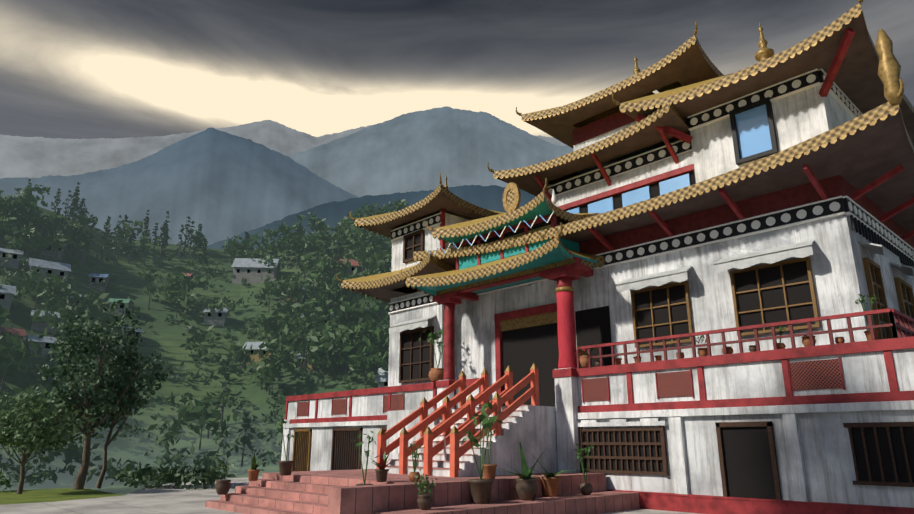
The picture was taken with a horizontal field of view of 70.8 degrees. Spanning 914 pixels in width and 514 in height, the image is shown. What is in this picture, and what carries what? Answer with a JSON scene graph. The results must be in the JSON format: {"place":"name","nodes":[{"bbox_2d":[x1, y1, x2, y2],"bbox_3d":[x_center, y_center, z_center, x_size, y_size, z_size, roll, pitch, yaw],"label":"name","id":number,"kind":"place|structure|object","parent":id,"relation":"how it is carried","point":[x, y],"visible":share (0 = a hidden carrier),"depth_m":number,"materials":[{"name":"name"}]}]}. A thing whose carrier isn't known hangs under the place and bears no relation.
{"place":"outdoors","nodes":[
{"label":"outdoors","id":0,"kind":"place"},
{"bbox_2d":[0,127,358,246],"bbox_3d":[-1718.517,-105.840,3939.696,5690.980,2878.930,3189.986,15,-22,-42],"label":"mountain ridge","id":1,"kind":"structure","parent":0,"point":[218,185],"depth_m":4925.75,"materials":[{"name":"grey stone"}]},
{"bbox_2d":[0,196,391,504],"bbox_3d":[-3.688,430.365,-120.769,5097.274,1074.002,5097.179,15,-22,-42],"label":"terrain","id":2,"kind":"structure","parent":0,"point":[166,340],"depth_m":168.27,"materials":[{"name":"green plant"}]},
{"bbox_2d":[32,299,172,489],"bbox_3d":[-14.349,5.421,25.932,4.841,7.525,4.787,2,-16,-6],"label":"lawn tree","id":3,"kind":"object","parent":2,"relation":"on","point":[93,407],"visible":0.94,"depth_m":25.84,"materials":[{"name":"green plant"}]},
{"bbox_2d":[83,350,154,488],"bbox_3d":[-14.215,6.662,27.106,2.854,5.767,3.295,15,-22,-42],"label":"slim tree","id":4,"kind":"object","parent":2,"relation":"on","point":[134,404],"visible":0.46,"depth_m":26.55,"materials":[{"name":"green plant"}]},
{"bbox_2d":[0,240,388,387],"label":"village houses","id":5,"kind":"structure","parent":2,"relation":"on","point":[251,271],"depth_m":186.10,"materials":[{"name":"metal"}]},
{"bbox_2d":[0,218,389,485],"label":"hillside bushes","id":6,"kind":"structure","parent":2,"relation":"on","point":[75,453],"depth_m":148.42,"materials":[{"name":"green plant"}]},
{"bbox_2d":[0,179,407,465],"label":"hillside trees","id":7,"kind":"object","parent":2,"relation":"on","point":[365,340],"visible":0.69,"depth_m":192.00,"materials":[{"name":"green plant"}]},
{"bbox_2d":[0,120,567,178],"bbox_3d":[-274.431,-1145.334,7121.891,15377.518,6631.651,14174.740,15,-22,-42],"label":"mountain ridge","id":8,"kind":"structure","parent":0,"point":[30,157],"depth_m":10802.63,"materials":[{"name":"grey stone"}]},
{"bbox_2d":[0,476,699,513],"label":"courtyard pavement","id":9,"kind":"structure","parent":0,"point":[163,499],"depth_m":19.86,"materials":[{"name":"concrete"}]},
{"bbox_2d":[0,384,98,493],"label":"lawn tree","id":10,"kind":"object","parent":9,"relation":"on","point":[40,429],"visible":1,"depth_m":22.90,"materials":[{"name":"green plant"}]},
{"bbox_2d":[0,460,237,489],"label":"bushes","id":11,"kind":"object","parent":9,"relation":"on","point":[176,476],"visible":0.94,"depth_m":25.61,"materials":[{"name":"green plant"}]},
{"bbox_2d":[205,363,639,513],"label":"monastery stairs","id":12,"kind":"structure","parent":9,"relation":"on","point":[447,460],"depth_m":17.91,"materials":[{"name":"red stone"}]},
{"bbox_2d":[210,401,593,509],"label":"potted plants","id":13,"kind":"object","parent":12,"relation":"on","point":[526,487],"depth_m":15.52,"materials":[{"name":"plant"}]},
{"bbox_2d":[207,185,535,249],"bbox_3d":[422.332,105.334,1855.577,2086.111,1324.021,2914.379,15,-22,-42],"label":"mountain ridge","id":14,"kind":"structure","parent":0,"point":[490,197],"depth_m":2672.52,"materials":[{"name":"grey stone"}]},
{"bbox_2d":[336,173,504,386],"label":"side tower","id":15,"kind":"structure","parent":0,"point":[415,313],"depth_m":28.00,"materials":[{"name":"white paint"}]},
{"bbox_2d":[289,106,573,196],"bbox_3d":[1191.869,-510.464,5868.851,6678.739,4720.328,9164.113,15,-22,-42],"label":"mountain ridge","id":16,"kind":"structure","parent":0,"point":[417,151],"depth_m":8068.12,"materials":[{"name":"grey stone"}]},
{"bbox_2d":[0,0,913,138],"label":"sky","id":17,"kind":"structure","parent":0,"point":[70,69],"materials":[{"name":"grey"}]},
{"bbox_2d":[281,294,913,513],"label":"temple ground floor","id":18,"kind":"structure","parent":0,"point":[809,427],"depth_m":16.56,"materials":[{"name":"white paint"}]},
{"bbox_2d":[400,178,604,379],"bbox_3d":[1.844,0.683,23.924,3.754,7.470,8.044,15,-22,-42],"label":"entrance porch","id":19,"kind":"object","parent":18,"relation":"on","point":[563,263],"visible":0.9,"depth_m":23.12,"materials":[{"name":"gold metal"}]},
{"bbox_2d":[419,329,598,381],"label":"potted plants","id":20,"kind":"object","parent":18,"relation":"on","point":[436,374],"depth_m":25.22,"materials":[{"name":"ceramic"}]},
{"bbox_2d":[456,196,913,406],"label":"temple main storey","id":21,"kind":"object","parent":18,"relation":"on","point":[837,255],"depth_m":19.42,"materials":[{"name":"paint"}]},
{"bbox_2d":[413,0,913,267],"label":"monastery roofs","id":22,"kind":"structure","parent":21,"relation":"on","point":[700,140],"depth_m":20.30,"materials":[{"name":"gold metal"}]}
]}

